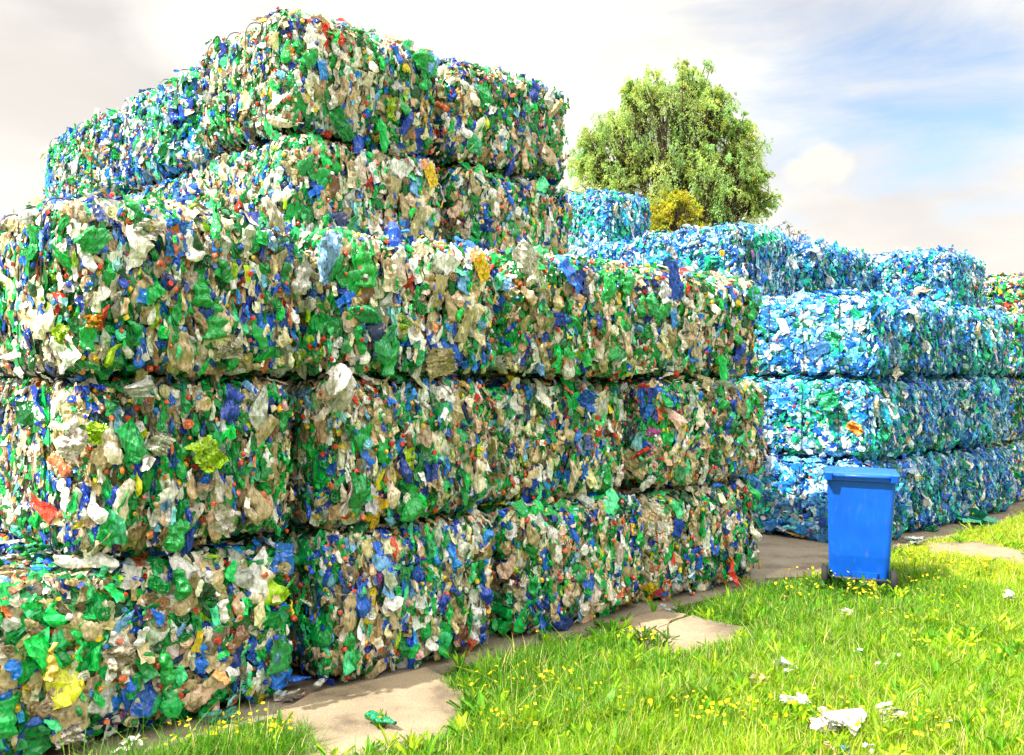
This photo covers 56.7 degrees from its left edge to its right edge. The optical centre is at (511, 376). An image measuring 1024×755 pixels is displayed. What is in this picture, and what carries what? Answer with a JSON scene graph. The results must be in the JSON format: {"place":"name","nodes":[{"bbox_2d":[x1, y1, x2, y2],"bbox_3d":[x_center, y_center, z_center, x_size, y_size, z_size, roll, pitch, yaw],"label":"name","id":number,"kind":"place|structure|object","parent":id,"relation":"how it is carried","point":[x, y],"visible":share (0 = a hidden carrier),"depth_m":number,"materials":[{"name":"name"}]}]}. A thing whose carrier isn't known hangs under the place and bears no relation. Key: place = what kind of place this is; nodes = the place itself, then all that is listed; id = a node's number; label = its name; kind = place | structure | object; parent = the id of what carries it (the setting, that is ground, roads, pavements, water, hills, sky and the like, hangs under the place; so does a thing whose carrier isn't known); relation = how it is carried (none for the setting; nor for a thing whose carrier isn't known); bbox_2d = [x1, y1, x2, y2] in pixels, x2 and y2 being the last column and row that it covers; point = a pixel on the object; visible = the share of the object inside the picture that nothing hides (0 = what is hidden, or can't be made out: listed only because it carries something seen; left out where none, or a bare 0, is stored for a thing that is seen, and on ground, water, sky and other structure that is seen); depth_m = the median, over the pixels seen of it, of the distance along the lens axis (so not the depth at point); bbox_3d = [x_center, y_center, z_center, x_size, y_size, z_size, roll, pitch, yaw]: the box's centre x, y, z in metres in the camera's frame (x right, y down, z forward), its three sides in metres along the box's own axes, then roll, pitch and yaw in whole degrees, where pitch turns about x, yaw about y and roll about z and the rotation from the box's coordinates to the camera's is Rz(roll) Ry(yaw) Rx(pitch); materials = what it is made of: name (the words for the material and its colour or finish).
{"place":"outdoors","nodes":[
{"label":"outdoors","id":0,"kind":"place"},
{"bbox_2d":[0,0,1023,374],"label":"sky","id":1,"kind":"structure","parent":0,"point":[893,124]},
{"bbox_2d":[22,499,1023,754],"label":"concrete yard","id":2,"kind":"structure","parent":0,"point":[776,549],"depth_m":6.62,"materials":[{"name":"grey concrete"}]},
{"bbox_2d":[112,734,142,752],"bbox_3d":[-1.833,1.737,4.489,0.148,0.061,0.116,0,0,-45],"label":"plastic scrap","id":3,"kind":"object","parent":2,"relation":"on","point":[131,738],"visible":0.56,"depth_m":4.50,"materials":[{"name":"white plastic"}]},
{"bbox_2d":[0,530,300,754],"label":"plastic bale","id":4,"kind":"object","parent":2,"relation":"on","point":[146,638],"visible":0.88,"depth_m":4.71,"materials":[{"name":"plastic"}]},
{"bbox_2d":[0,369,300,559],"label":"plastic bale","id":5,"kind":"object","parent":4,"relation":"on","point":[150,463],"visible":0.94,"depth_m":4.82,"materials":[{"name":"plastic"}]},
{"bbox_2d":[0,188,313,382],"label":"plastic bale","id":6,"kind":"object","parent":5,"relation":"on","point":[92,285],"visible":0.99,"depth_m":4.77,"materials":[{"name":"plastic"}]},
{"bbox_2d":[200,706,237,724],"bbox_3d":[-1.524,1.767,4.946,0.206,0.084,0.175,0,0,-17],"label":"plastic scrap","id":7,"kind":"object","parent":2,"relation":"on","point":[231,711],"visible":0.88,"depth_m":4.92,"materials":[{"name":"green plastic"}]},
{"bbox_2d":[273,688,304,701],"bbox_3d":[-1.231,1.762,5.237,0.176,0.065,0.131,0,0,-11],"label":"plastic scrap","id":8,"kind":"object","parent":2,"relation":"on","point":[278,695],"visible":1,"depth_m":5.24,"materials":[{"name":"white plastic"}]},
{"bbox_2d":[288,675,310,683],"bbox_3d":[-1.260,1.739,5.434,0.221,0.052,0.079,0,0,-30],"label":"crushed bottle","id":9,"kind":"object","parent":2,"relation":"on","point":[295,679],"visible":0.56,"depth_m":5.43,"materials":[{"name":"plastic"}]},
{"bbox_2d":[251,508,497,685],"bbox_3d":[-1.086,1.359,6.389,1.514,1.078,1.786,0,0,-43],"label":"plastic bale","id":10,"kind":"object","parent":2,"relation":"on","point":[383,595],"visible":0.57,"depth_m":5.70,"materials":[{"name":"plastic"}]},
{"bbox_2d":[267,363,497,529],"bbox_3d":[-1.063,0.441,6.390,1.566,1.115,1.861,0,0,-43],"label":"plastic bale","id":11,"kind":"object","parent":10,"relation":"on","point":[366,448],"visible":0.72,"depth_m":5.73,"materials":[{"name":"plastic"}]},
{"bbox_2d":[259,221,498,383],"bbox_3d":[-1.107,-0.439,6.413,1.600,1.048,1.804,0,0,-42],"label":"plastic bale","id":12,"kind":"object","parent":11,"relation":"on","point":[391,303],"visible":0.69,"depth_m":5.73,"materials":[{"name":"plastic"}]},
{"bbox_2d":[538,629,550,637],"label":"plastic scrap","id":13,"kind":"object","parent":2,"relation":"on","point":[544,631],"visible":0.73,"depth_m":6.47,"materials":[{"name":"teal plastic"}]},
{"bbox_2d":[454,488,648,634],"bbox_3d":[0.021,1.357,7.439,1.673,1.138,1.735,0,0,-43],"label":"plastic bale","id":14,"kind":"object","parent":2,"relation":"on","point":[557,564],"visible":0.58,"depth_m":6.70,"materials":[{"name":"plastic"}]},
{"bbox_2d":[456,372,627,505],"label":"plastic bale","id":15,"kind":"object","parent":14,"relation":"on","point":[559,437],"visible":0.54,"depth_m":6.86,"materials":[{"name":"plastic"}]},
{"bbox_2d":[455,238,643,381],"bbox_3d":[-0.013,-0.431,7.429,1.580,1.111,1.747,0,0,-42],"label":"plastic bale","id":16,"kind":"object","parent":15,"relation":"on","point":[568,316],"visible":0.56,"depth_m":6.74,"materials":[{"name":"plastic"}]},
{"bbox_2d":[613,476,761,601],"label":"plastic bale","id":17,"kind":"object","parent":2,"relation":"on","point":[704,537],"visible":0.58,"depth_m":7.81,"materials":[{"name":"plastic"}]},
{"bbox_2d":[579,372,768,491],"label":"plastic bale","id":18,"kind":"object","parent":17,"relation":"on","point":[683,430],"visible":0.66,"depth_m":7.78,"materials":[{"name":"plastic"}]},
{"bbox_2d":[581,257,763,382],"bbox_3d":[1.153,-0.414,8.656,2.094,1.168,1.820,0,0,-44],"label":"plastic bale","id":19,"kind":"object","parent":18,"relation":"on","point":[691,321],"visible":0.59,"depth_m":8.00,"materials":[{"name":"plastic"}]},
{"bbox_2d":[732,450,912,542],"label":"plastic bale","id":20,"kind":"object","parent":2,"relation":"on","point":[792,490],"visible":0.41,"depth_m":10.43,"materials":[{"name":"plastic"}]},
{"bbox_2d":[733,372,908,461],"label":"plastic bale","id":21,"kind":"object","parent":20,"relation":"on","point":[859,417],"visible":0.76,"depth_m":10.32,"materials":[{"name":"plastic"}]},
{"bbox_2d":[738,287,904,381],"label":"plastic bale","id":22,"kind":"object","parent":21,"relation":"on","point":[852,333],"visible":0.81,"depth_m":10.39,"materials":[{"name":"plastic"}]},
{"bbox_2d":[883,449,966,531],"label":"plastic bale","id":23,"kind":"object","parent":2,"relation":"on","point":[932,488],"visible":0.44,"depth_m":11.12,"materials":[{"name":"plastic"}]},
{"bbox_2d":[879,373,964,458],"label":"plastic bale","id":24,"kind":"object","parent":23,"relation":"on","point":[930,408],"visible":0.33,"depth_m":11.13,"materials":[{"name":"plastic"}]},
{"bbox_2d":[880,291,961,378],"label":"plastic bale","id":25,"kind":"object","parent":24,"relation":"on","point":[928,340],"visible":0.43,"depth_m":11.12,"materials":[{"name":"plastic"}]},
{"bbox_2d":[922,525,939,531],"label":"plastic scrap","id":26,"kind":"object","parent":2,"relation":"on","point":[933,528],"visible":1,"depth_m":10.94,"materials":[{"name":"green plastic"}]},
{"bbox_2d":[931,444,1017,515],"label":"plastic bale","id":27,"kind":"object","parent":2,"relation":"on","point":[989,486],"visible":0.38,"depth_m":12.08,"materials":[{"name":"plastic"}]},
{"bbox_2d":[930,372,1010,447],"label":"plastic bale","id":28,"kind":"object","parent":27,"relation":"on","point":[982,404],"visible":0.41,"depth_m":12.08,"materials":[{"name":"plastic"}]},
{"bbox_2d":[920,302,1011,377],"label":"plastic bale","id":29,"kind":"object","parent":28,"relation":"on","point":[984,345],"visible":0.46,"depth_m":12.13,"materials":[{"name":"plastic"}]},
{"bbox_2d":[865,244,986,307],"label":"plastic bale","id":30,"kind":"object","parent":29,"relation":"on","point":[947,275],"visible":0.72,"depth_m":13.15,"materials":[{"name":"plastic"}]},
{"bbox_2d":[956,507,1000,524],"bbox_3d":[5.651,1.714,11.713,0.605,0.209,0.867,0,0,-7],"label":"plastic film","id":31,"kind":"object","parent":2,"relation":"on","point":[979,516],"visible":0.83,"depth_m":11.58,"materials":[{"name":"green plastic"}]},
{"bbox_2d":[985,439,1023,502],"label":"plastic bale","id":32,"kind":"object","parent":2,"relation":"on","point":[1015,448],"visible":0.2,"depth_m":13.37,"materials":[{"name":"plastic"}]},
{"bbox_2d":[1002,375,1023,440],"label":"plastic bale","id":33,"kind":"object","parent":32,"relation":"on","point":[1016,408],"visible":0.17,"depth_m":13.35,"materials":[{"name":"plastic"}]},
{"bbox_2d":[992,307,1023,379],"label":"plastic bale","id":34,"kind":"object","parent":33,"relation":"on","point":[1016,358],"visible":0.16,"depth_m":13.34,"materials":[{"name":"plastic"}]},
{"bbox_2d":[52,507,1023,754],"bbox_3d":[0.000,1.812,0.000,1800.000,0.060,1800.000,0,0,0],"label":"ground","id":35,"kind":"structure","parent":0,"point":[702,675],"depth_m":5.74,"materials":[{"name":"green plant"}]},
{"bbox_2d":[277,667,469,754],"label":"concrete slab","id":36,"kind":"structure","parent":35,"relation":"on","point":[415,700],"depth_m":5.06,"materials":[{"name":"beige concrete"}]},
{"bbox_2d":[313,675,327,687],"bbox_3d":[-1.089,1.744,5.407,0.051,0.030,0.144,0,0,10],"label":"crushed bottle","id":37,"kind":"object","parent":36,"relation":"on","point":[319,682],"visible":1,"depth_m":5.37,"materials":[{"name":"plastic"}]},
{"bbox_2d":[364,709,389,729],"bbox_3d":[-0.671,1.732,4.800,0.108,0.103,0.142,0,0,-34],"label":"leafy weed","id":38,"kind":"object","parent":36,"relation":"on","point":[376,724],"visible":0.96,"depth_m":4.78,"materials":[{"name":"green plant"}]},
{"bbox_2d":[364,710,396,724],"bbox_3d":[-0.664,1.740,4.807,0.218,0.048,0.074,0,0,40],"label":"crushed bottle","id":39,"kind":"object","parent":36,"relation":"on","point":[372,714],"visible":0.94,"depth_m":4.79,"materials":[{"name":"plastic"}]},
{"bbox_2d":[446,687,479,717],"bbox_3d":[-0.254,1.736,5.013,0.171,0.135,0.286,0,0,-25],"label":"leafy weed","id":40,"kind":"object","parent":36,"relation":"on","point":[452,703],"visible":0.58,"depth_m":5.01,"materials":[{"name":"green plant"}]},
{"bbox_2d":[128,512,1019,754],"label":"wildflowers","id":41,"kind":"object","parent":35,"relation":"on","point":[904,747],"visible":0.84,"depth_m":4.86,"materials":[{"name":"yellow plant"}]},
{"bbox_2d":[554,685,650,727],"bbox_3d":[0.467,1.733,5.017,0.550,0.141,0.423,0,0,26],"label":"leafy weed","id":42,"kind":"object","parent":35,"relation":"on","point":[610,694],"visible":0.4,"depth_m":5.00,"materials":[{"name":"green plant"}]},
{"bbox_2d":[607,610,686,633],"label":"concrete slab","id":43,"kind":"structure","parent":35,"relation":"on","point":[658,618],"depth_m":6.91,"materials":[{"name":"beige concrete"}]},
{"bbox_2d":[660,603,677,611],"bbox_3d":[1.194,1.763,7.179,0.130,0.065,0.133,0,0,-17],"label":"plastic scrap","id":44,"kind":"object","parent":35,"relation":"on","point":[667,608],"visible":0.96,"depth_m":7.20,"materials":[{"name":"white plastic"}]},
{"bbox_2d":[556,57,783,226],"bbox_3d":[6.619,-5.887,40.399,9.281,15.619,6.802,0,0,-23],"label":"willow tree","id":45,"kind":"object","parent":35,"relation":"on","point":[736,169],"visible":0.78,"depth_m":39.55,"materials":[{"name":"green plant"}]},
{"bbox_2d":[649,189,711,232],"bbox_3d":[5.168,-2.115,31.179,2.756,8.074,1.948,0,0,0],"label":"yellow leaved tree","id":46,"kind":"object","parent":35,"relation":"on","point":[676,206],"visible":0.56,"depth_m":30.86,"materials":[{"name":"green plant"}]},
{"bbox_2d":[626,615,744,654],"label":"concrete slab","id":47,"kind":"structure","parent":35,"relation":"on","point":[698,629],"depth_m":6.57,"materials":[{"name":"beige concrete"}]},
{"bbox_2d":[634,627,671,647],"bbox_3d":[0.927,1.732,6.241,0.210,0.145,0.284,0,0,-35],"label":"leafy weed","id":48,"kind":"object","parent":47,"relation":"on","point":[653,641],"visible":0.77,"depth_m":6.25,"materials":[{"name":"green plant"}]},
{"bbox_2d":[626,623,679,645],"bbox_3d":[0.970,1.732,6.378,0.366,0.123,0.355,0,0,40],"label":"leafy weed","id":49,"kind":"object","parent":47,"relation":"on","point":[666,637],"visible":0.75,"depth_m":6.39,"materials":[{"name":"green plant"}]},
{"bbox_2d":[640,668,732,714],"bbox_3d":[0.939,1.706,5.077,0.573,0.197,0.322,0,0,-34],"label":"leafy weed","id":50,"kind":"object","parent":35,"relation":"on","point":[714,686],"visible":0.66,"depth_m":5.05,"materials":[{"name":"green plant"}]},
{"bbox_2d":[749,673,768,683],"bbox_3d":[1.416,1.731,5.435,0.123,0.068,0.115,0,0,-36],"label":"plastic scrap","id":51,"kind":"object","parent":35,"relation":"on","point":[761,674],"visible":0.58,"depth_m":5.42,"materials":[{"name":"beige plastic"}]},
{"bbox_2d":[773,657,798,670],"bbox_3d":[1.617,1.721,5.607,0.152,0.096,0.184,0,0,40],"label":"plastic scrap","id":52,"kind":"object","parent":35,"relation":"on","point":[783,661],"visible":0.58,"depth_m":5.63,"materials":[{"name":"white plastic"}]},
{"bbox_2d":[766,564,821,579],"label":"concrete slab","id":53,"kind":"structure","parent":35,"relation":"on","point":[793,572],"depth_m":8.56,"materials":[{"name":"beige concrete"}]},
{"bbox_2d":[780,692,810,703],"bbox_3d":[1.509,1.715,5.048,0.159,0.090,0.230,0,0,16],"label":"plastic bag","id":54,"kind":"object","parent":35,"relation":"on","point":[790,698],"visible":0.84,"depth_m":5.02,"materials":[{"name":"white plastic"}]},
{"bbox_2d":[809,706,866,735],"bbox_3d":[1.638,1.714,4.768,0.280,0.097,0.283,0,0,15],"label":"plastic bag","id":55,"kind":"object","parent":35,"relation":"on","point":[835,715],"visible":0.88,"depth_m":4.72,"materials":[{"name":"white plastic"}]},
{"bbox_2d":[837,608,852,616],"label":"plastic scrap","id":56,"kind":"object","parent":35,"relation":"on","point":[845,609],"visible":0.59,"depth_m":6.95,"materials":[{"name":"white plastic"}]},
{"bbox_2d":[800,570,895,599],"bbox_3d":[2.797,1.710,7.764,0.567,0.188,0.857,0,0,-43],"label":"leafy weed","id":57,"kind":"object","parent":35,"relation":"on","point":[842,581],"visible":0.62,"depth_m":7.80,"materials":[{"name":"green plant"}]},
{"bbox_2d":[821,466,900,592],"bbox_3d":[2.965,1.298,8.091,0.604,1.006,0.680,1,0,19],"label":"wheelie bin","id":58,"kind":"object","parent":35,"relation":"on","point":[861,500],"visible":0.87,"depth_m":7.90,"materials":[{"name":"blue plastic"}]},
{"bbox_2d":[862,742,873,752],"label":"plastic scrap","id":59,"kind":"object","parent":35,"relation":"on","point":[865,744],"visible":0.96,"depth_m":4.44,"materials":[{"name":"white plastic"}]},
{"bbox_2d":[876,701,907,721],"bbox_3d":[1.958,1.725,4.873,0.152,0.082,0.159,0,0,10],"label":"plastic scrap","id":60,"kind":"object","parent":35,"relation":"on","point":[893,711],"visible":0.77,"depth_m":4.86,"materials":[{"name":"white plastic"}]},
{"bbox_2d":[902,536,922,543],"bbox_3d":[4.302,1.752,10.182,0.183,0.077,0.250,0,0,-11],"label":"plastic scrap","id":61,"kind":"object","parent":35,"relation":"on","point":[912,539],"visible":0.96,"depth_m":10.15,"materials":[{"name":"white plastic"}]},
{"bbox_2d":[927,541,1023,563],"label":"concrete slab","id":62,"kind":"structure","parent":35,"relation":"on","point":[972,548],"depth_m":9.72,"materials":[{"name":"beige concrete"}]},
{"bbox_2d":[1002,590,1014,599],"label":"plastic scrap","id":63,"kind":"object","parent":35,"relation":"on","point":[1009,593],"visible":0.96,"depth_m":7.45,"materials":[{"name":"white plastic"}]},
{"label":"plastic bale","id":64,"kind":"object","parent":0,"visible":0},
{"bbox_2d":[38,107,135,200],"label":"plastic bale","id":65,"kind":"object","parent":64,"relation":"on","point":[83,160],"visible":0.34,"depth_m":9.58,"materials":[{"name":"plastic"}]},
{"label":"plastic bale","id":66,"kind":"object","parent":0,"visible":0},
{"bbox_2d":[0,375,14,382],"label":"plastic bale","id":67,"kind":"object","parent":66,"relation":"on","point":[3,380],"visible":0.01,"depth_m":6.68},
{"bbox_2d":[0,366,18,378],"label":"plastic bale","id":68,"kind":"object","parent":67,"relation":"on","point":[2,367],"depth_m":6.57},
{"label":"plastic bale","id":69,"kind":"object","parent":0,"visible":0},
{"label":"plastic bale","id":70,"kind":"object","parent":69,"relation":"on","visible":0},
{"bbox_2d":[198,130,446,242],"bbox_3d":[-1.611,-1.383,8.065,1.717,1.131,1.722,0,0,-44],"label":"plastic bale","id":71,"kind":"object","parent":70,"relation":"on","point":[310,181],"visible":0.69,"depth_m":7.41,"materials":[{"name":"plastic"}]},
{"bbox_2d":[194,6,439,157],"bbox_3d":[-1.671,-2.304,8.068,1.739,1.212,1.708,0,2,-43],"label":"plastic bale","id":72,"kind":"object","parent":71,"relation":"on","point":[286,72],"visible":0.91,"depth_m":7.46,"materials":[{"name":"plastic"}]},
{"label":"plastic bale","id":73,"kind":"object","parent":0,"visible":0},
{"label":"plastic bale","id":74,"kind":"object","parent":73,"relation":"on","visible":0},
{"bbox_2d":[435,159,573,255],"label":"plastic bale","id":75,"kind":"object","parent":74,"relation":"on","point":[482,209],"visible":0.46,"depth_m":8.47,"materials":[{"name":"plastic"}]},
{"bbox_2d":[426,56,569,185],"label":"plastic bale","id":76,"kind":"object","parent":75,"relation":"on","point":[496,119],"visible":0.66,"depth_m":8.54,"materials":[{"name":"plastic"}]},
{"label":"plastic bale","id":77,"kind":"object","parent":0,"visible":0},
{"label":"plastic bale","id":78,"kind":"object","parent":77,"relation":"on","visible":0},
{"bbox_2d":[126,167,206,206],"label":"plastic bale","id":79,"kind":"object","parent":78,"relation":"on","point":[181,188],"visible":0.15,"depth_m":8.32,"materials":[{"name":"plastic"}]},
{"bbox_2d":[116,59,237,193],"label":"plastic bale","id":80,"kind":"object","parent":79,"relation":"on","point":[161,129],"visible":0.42,"depth_m":8.50,"materials":[{"name":"plastic"}]},
{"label":"plastic bale","id":81,"kind":"object","parent":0,"visible":0},
{"bbox_2d":[794,234,872,293],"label":"plastic bale","id":82,"kind":"object","parent":81,"relation":"on","point":[821,264],"visible":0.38,"depth_m":12.42,"materials":[{"name":"plastic"}]},
{"bbox_2d":[783,222,806,242],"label":"dry weed","id":83,"kind":"object","parent":82,"relation":"on","point":[788,225],"visible":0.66,"depth_m":12.23,"materials":[{"name":"beige plant"}]},
{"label":"plastic bale","id":84,"kind":"object","parent":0,"visible":0},
{"bbox_2d":[567,236,634,268],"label":"plastic bale","id":85,"kind":"object","parent":84,"relation":"on","point":[622,250],"visible":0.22,"depth_m":12.57,"materials":[{"name":"plastic"}]},
{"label":"plastic bale","id":86,"kind":"object","parent":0,"visible":0},
{"bbox_2d":[567,188,651,248],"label":"plastic bale","id":87,"kind":"object","parent":86,"relation":"on","point":[600,216],"visible":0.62,"depth_m":13.75,"materials":[{"name":"plastic"}]},
{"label":"plastic bale","id":88,"kind":"object","parent":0,"visible":0},
{"bbox_2d":[981,271,1023,314],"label":"plastic bale","id":89,"kind":"object","parent":88,"relation":"on","point":[1002,289],"visible":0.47,"depth_m":16.45,"materials":[{"name":"plastic"}]},
{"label":"plastic bale","id":90,"kind":"object","parent":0,"visible":0},
{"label":"plastic bale","id":91,"kind":"object","parent":90,"relation":"on","visible":0},
{"bbox_2d":[629,221,799,296],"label":"plastic bale","id":92,"kind":"object","parent":91,"relation":"on","point":[763,257],"visible":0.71,"depth_m":11.46,"materials":[{"name":"plastic"}]},
{"bbox_2d":[731,216,791,230],"bbox_3d":[3.130,-1.890,11.983,0.893,0.245,0.446,0,0,-33],"label":"dry weed","id":93,"kind":"object","parent":92,"relation":"on","point":[756,219],"visible":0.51,"depth_m":11.91,"materials":[{"name":"beige plant"}]}
]}

